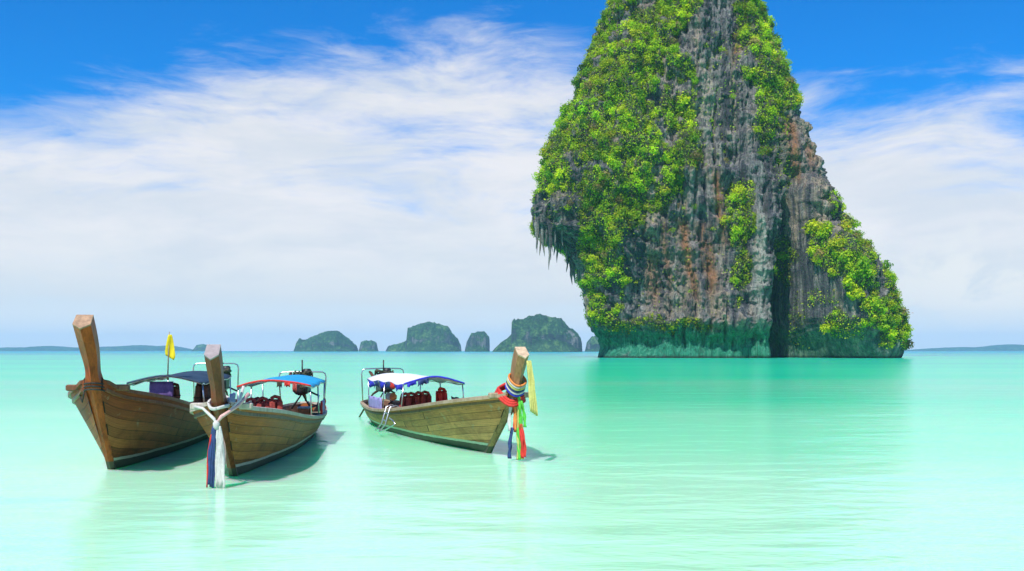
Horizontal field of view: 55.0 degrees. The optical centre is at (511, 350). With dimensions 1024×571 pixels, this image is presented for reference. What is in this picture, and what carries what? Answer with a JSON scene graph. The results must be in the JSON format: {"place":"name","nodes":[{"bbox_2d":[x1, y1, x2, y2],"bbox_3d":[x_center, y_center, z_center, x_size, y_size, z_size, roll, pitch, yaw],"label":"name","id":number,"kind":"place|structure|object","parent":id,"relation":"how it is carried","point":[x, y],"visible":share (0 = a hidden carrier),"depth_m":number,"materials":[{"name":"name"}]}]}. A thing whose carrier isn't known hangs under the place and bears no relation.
{"place":"outdoors","nodes":[
{"label":"outdoors","id":0,"kind":"place"},
{"bbox_2d":[0,345,192,350],"bbox_3d":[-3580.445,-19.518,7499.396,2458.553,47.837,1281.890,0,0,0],"label":"hills","id":1,"kind":"structure","parent":0,"point":[114,348],"depth_m":7207.64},
{"bbox_2d":[0,351,1023,570],"bbox_3d":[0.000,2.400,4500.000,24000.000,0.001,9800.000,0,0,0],"label":"sea","id":2,"kind":"structure","parent":0,"point":[911,461],"depth_m":18.76,"materials":[{"name":"liquid"}]},
{"bbox_2d":[66,315,238,469],"bbox_3d":[-8.980,1.103,26.643,2.117,3.536,17.732,0,0,-7],"label":"longtail boat","id":3,"kind":"object","parent":2,"relation":"on","point":[126,425],"visible":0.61,"depth_m":19.92,"materials":[{"name":"brown wood"}]},
{"bbox_2d":[79,382,104,402],"bbox_3d":[-8.075,0.793,18.850,0.627,0.397,0.660,0,0,-7],"label":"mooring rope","id":4,"kind":"object","parent":3,"relation":"attached to","point":[82,398],"visible":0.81,"depth_m":18.61,"materials":[{"name":"brown fabric"}]},
{"bbox_2d":[165,332,174,379],"bbox_3d":[-8.789,0.135,25.299,0.260,1.241,0.076,0,0,-7],"label":"flag","id":5,"kind":"object","parent":3,"relation":"attached to","point":[169,350],"visible":1,"depth_m":25.29,"materials":[{"name":"fabric"}]},
{"bbox_2d":[173,382,180,398],"bbox_3d":[-8.966,1.069,26.142,0.280,0.447,0.225,0,0,-25],"label":"life vest","id":6,"kind":"object","parent":3,"relation":"hanging from","point":[176,390],"visible":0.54,"depth_m":26.09,"materials":[{"name":"brown fabric"}]},
{"bbox_2d":[193,383,210,402],"bbox_3d":[-8.340,1.105,26.525,0.440,0.661,0.225,0,0,10],"label":"life vest","id":7,"kind":"object","parent":3,"relation":"hanging from","point":[198,397],"visible":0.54,"depth_m":26.44,"materials":[{"name":"brown fabric"}]},
{"bbox_2d":[192,344,206,350],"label":"island","id":8,"kind":"structure","parent":2,"relation":"on","point":[200,347],"depth_m":5177.78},
{"bbox_2d":[190,344,326,475],"bbox_3d":[-5.972,1.381,25.217,1.997,2.979,17.111,0,0,-6],"label":"longtail boat","id":9,"kind":"object","parent":2,"relation":"on","point":[254,437],"visible":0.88,"depth_m":19.13,"materials":[{"name":"brown wood"}]},
{"bbox_2d":[193,386,249,487],"bbox_3d":[-5.185,1.525,17.432,0.998,1.793,0.614,0,0,-6],"label":"ribbon bundle","id":10,"kind":"object","parent":9,"relation":"attached to","point":[216,461],"visible":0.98,"depth_m":17.19,"materials":[{"name":"white fabric"}]},
{"bbox_2d":[245,397,256,405],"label":"life vest","id":11,"kind":"object","parent":9,"relation":"hanging from","point":[252,399],"visible":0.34,"depth_m":24.62,"materials":[{"name":"red fabric"}]},
{"bbox_2d":[256,396,269,407],"bbox_3d":[-6.260,1.437,24.678,0.380,0.581,0.225,0,0,-22],"label":"life vest","id":12,"kind":"object","parent":9,"relation":"hanging from","point":[259,403],"visible":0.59,"depth_m":24.63,"materials":[{"name":"red fabric"}]},
{"bbox_2d":[268,395,282,409],"bbox_3d":[-5.942,1.397,24.709,0.380,0.580,0.225,0,0,-32],"label":"life vest","id":13,"kind":"object","parent":9,"relation":"hanging from","point":[277,403],"visible":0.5,"depth_m":24.66,"materials":[{"name":"red fabric"}]},
{"bbox_2d":[297,406,310,414],"bbox_3d":[-5.988,1.780,28.423,0.390,0.320,0.530,0,0,-6],"label":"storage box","id":14,"kind":"object","parent":9,"relation":"on","point":[304,410],"visible":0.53,"depth_m":28.18,"materials":[{"name":"brown wood"}]},
{"bbox_2d":[294,330,357,351],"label":"island","id":15,"kind":"structure","parent":2,"relation":"on","point":[332,341],"depth_m":2974.09,"materials":[{"name":"green plant"}]},
{"bbox_2d":[359,340,377,350],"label":"island","id":16,"kind":"structure","parent":2,"relation":"on","point":[366,345],"depth_m":3141.99,"materials":[{"name":"green plant"}]},
{"bbox_2d":[385,321,461,351],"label":"island","id":17,"kind":"structure","parent":2,"relation":"on","point":[428,336],"depth_m":2671.40,"materials":[{"name":"green plant"}]},
{"bbox_2d":[359,347,528,452],"bbox_3d":[-2.602,1.392,28.444,2.036,2.956,16.070,0,0,-21],"label":"longtail boat","id":18,"kind":"object","parent":2,"relation":"on","point":[477,423],"visible":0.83,"depth_m":24.42,"materials":[{"name":"brown wood"}]},
{"bbox_2d":[375,404,399,431],"bbox_3d":[-3.316,1.901,27.325,0.697,0.756,1.418,0,0,-21],"label":"boarding ladder","id":19,"kind":"object","parent":18,"relation":"attached to","point":[385,412],"visible":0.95,"depth_m":27.55,"materials":[{"name":"silver metal"}]},
{"bbox_2d":[385,393,396,400],"bbox_3d":[-3.783,1.435,30.741,0.286,0.230,0.593,0,0,-21],"label":"cloth bundle","id":20,"kind":"object","parent":18,"relation":"on","point":[391,396],"visible":1,"depth_m":30.55,"materials":[{"name":"orange fabric"}]},
{"bbox_2d":[399,392,411,406],"bbox_3d":[-3.084,1.489,28.442,0.380,0.582,0.225,0,0,7],"label":"life vest","id":21,"kind":"object","parent":18,"relation":"hanging from","point":[407,400],"visible":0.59,"depth_m":28.36,"materials":[{"name":"red fabric"}]},
{"bbox_2d":[406,392,414,404],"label":"life vest","id":22,"kind":"object","parent":18,"relation":"hanging from","point":[411,394],"visible":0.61,"depth_m":28.63,"materials":[{"name":"red fabric"}]},
{"bbox_2d":[413,391,424,404],"bbox_3d":[-2.711,1.456,28.586,0.380,0.580,0.225,0,0,-41],"label":"life vest","id":23,"kind":"object","parent":18,"relation":"hanging from","point":[418,399],"visible":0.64,"depth_m":28.52,"materials":[{"name":"red fabric"}]},
{"bbox_2d":[419,390,431,402],"bbox_3d":[-2.539,1.450,28.781,0.380,0.580,0.225,0,0,-30],"label":"life vest","id":24,"kind":"object","parent":18,"relation":"hanging from","point":[428,397],"visible":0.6,"depth_m":28.76,"materials":[{"name":"red fabric"}]},
{"bbox_2d":[436,387,447,400],"bbox_3d":[-2.035,1.349,28.419,0.225,0.609,0.405,0,0,40],"label":"life vest","id":25,"kind":"object","parent":18,"relation":"hanging from","point":[441,395],"visible":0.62,"depth_m":28.33,"materials":[{"name":"red fabric"}]},
{"bbox_2d":[494,383,525,406],"bbox_3d":[-0.044,0.969,21.812,0.664,0.529,0.950,0,0,-21],"label":"garland","id":26,"kind":"object","parent":18,"relation":"attached to","point":[506,400],"visible":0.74,"depth_m":21.48,"materials":[{"name":"red fabric"}]},
{"bbox_2d":[507,397,526,459],"bbox_3d":[0.117,1.680,21.415,0.478,1.401,0.127,0,0,29],"label":"ribbon bundle","id":27,"kind":"object","parent":26,"relation":"hanging from","point":[519,413],"visible":1,"depth_m":21.40,"materials":[{"name":"multicoloured fabric"}]},
{"bbox_2d":[505,373,526,396],"bbox_3d":[0.082,0.729,21.487,0.409,0.554,0.660,0,0,-21],"label":"prow wrap","id":28,"kind":"object","parent":18,"relation":"attached to","point":[512,388],"visible":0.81,"depth_m":21.31,"materials":[{"name":"multicoloured fabric"}]},
{"bbox_2d":[526,361,537,415],"bbox_3d":[0.408,0.795,20.893,0.138,1.171,0.303,0,0,-37],"label":"streamer","id":29,"kind":"object","parent":18,"relation":"hanging from","point":[532,396],"visible":1,"depth_m":20.87,"materials":[{"name":"yellow fabric"}]},
{"bbox_2d":[465,331,489,351],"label":"island","id":30,"kind":"structure","parent":2,"relation":"in","point":[478,341],"depth_m":2487.33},
{"bbox_2d":[492,314,581,351],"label":"island","id":31,"kind":"structure","parent":2,"relation":"on","point":[540,333],"depth_m":2024.45,"materials":[{"name":"green plant"}]},
{"bbox_2d":[585,336,599,351],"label":"island","id":32,"kind":"structure","parent":2,"relation":"on","point":[592,344],"depth_m":2588.05,"materials":[{"name":"green plant"}]},
{"bbox_2d":[530,0,905,357],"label":"karst rock","id":33,"kind":"object","parent":2,"relation":"in","point":[756,323],"visible":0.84,"depth_m":320.97,"materials":[{"name":"stone"}]},
{"bbox_2d":[528,0,913,351],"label":"cliff shrubs","id":34,"kind":"object","parent":33,"relation":"on","point":[645,31],"visible":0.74,"depth_m":321.23,"materials":[{"name":"green plant"}]},
{"bbox_2d":[777,251,788,261],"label":"shrub","id":35,"kind":"object","parent":33,"relation":"on","point":[782,256],"visible":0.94,"depth_m":334.24,"materials":[{"name":"green plant"}]},
{"bbox_2d":[801,219,817,234],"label":"shrub","id":36,"kind":"object","parent":33,"relation":"on","point":[809,227],"visible":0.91,"depth_m":322.66,"materials":[{"name":"green plant"}]},
{"bbox_2d":[816,220,833,239],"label":"shrub","id":37,"kind":"object","parent":33,"relation":"on","point":[822,231],"visible":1,"depth_m":317.14,"materials":[{"name":"green plant"}]},
{"bbox_2d":[819,322,839,334],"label":"shrub","id":38,"kind":"object","parent":33,"relation":"on","point":[827,327],"visible":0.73,"depth_m":318.81,"materials":[{"name":"green plant"}]},
{"bbox_2d":[828,232,844,249],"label":"shrub","id":39,"kind":"object","parent":33,"relation":"on","point":[832,245],"visible":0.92,"depth_m":312.42,"materials":[{"name":"green plant"}]},
{"bbox_2d":[837,250,855,266],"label":"shrub","id":40,"kind":"object","parent":33,"relation":"on","point":[844,258],"visible":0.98,"depth_m":309.26,"materials":[{"name":"green plant"}]},
{"bbox_2d":[842,276,865,300],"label":"shrub","id":41,"kind":"object","parent":33,"relation":"on","point":[847,282],"visible":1,"depth_m":309.21,"materials":[{"name":"green plant"}]},
{"bbox_2d":[854,255,873,278],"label":"shrub","id":42,"kind":"object","parent":33,"relation":"on","point":[864,263],"visible":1,"depth_m":306.18,"materials":[{"name":"green plant"}]},
{"bbox_2d":[858,318,873,327],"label":"shrub","id":43,"kind":"object","parent":33,"relation":"on","point":[864,323],"visible":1,"depth_m":309.77,"materials":[{"name":"green plant"}]},
{"bbox_2d":[859,295,882,312],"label":"shrub","id":44,"kind":"object","parent":33,"relation":"on","point":[875,303],"visible":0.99,"depth_m":307.96,"materials":[{"name":"green plant"}]},
{"bbox_2d":[886,316,895,328],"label":"shrub","id":45,"kind":"object","parent":33,"relation":"on","point":[890,322],"visible":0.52,"depth_m":313.79,"materials":[{"name":"green plant"}]},
{"bbox_2d":[903,324,914,334],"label":"shrub","id":46,"kind":"object","parent":33,"relation":"on","point":[908,330],"visible":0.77,"depth_m":322.38,"materials":[{"name":"green plant"}]},
{"bbox_2d":[0,0,1023,350],"label":"sky","id":47,"kind":"structure","parent":0,"point":[237,175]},
{"bbox_2d":[906,344,1023,350],"bbox_3d":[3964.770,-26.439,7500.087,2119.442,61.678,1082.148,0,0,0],"label":"hills","id":48,"kind":"structure","parent":0,"point":[1010,347],"depth_m":7297.25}
]}

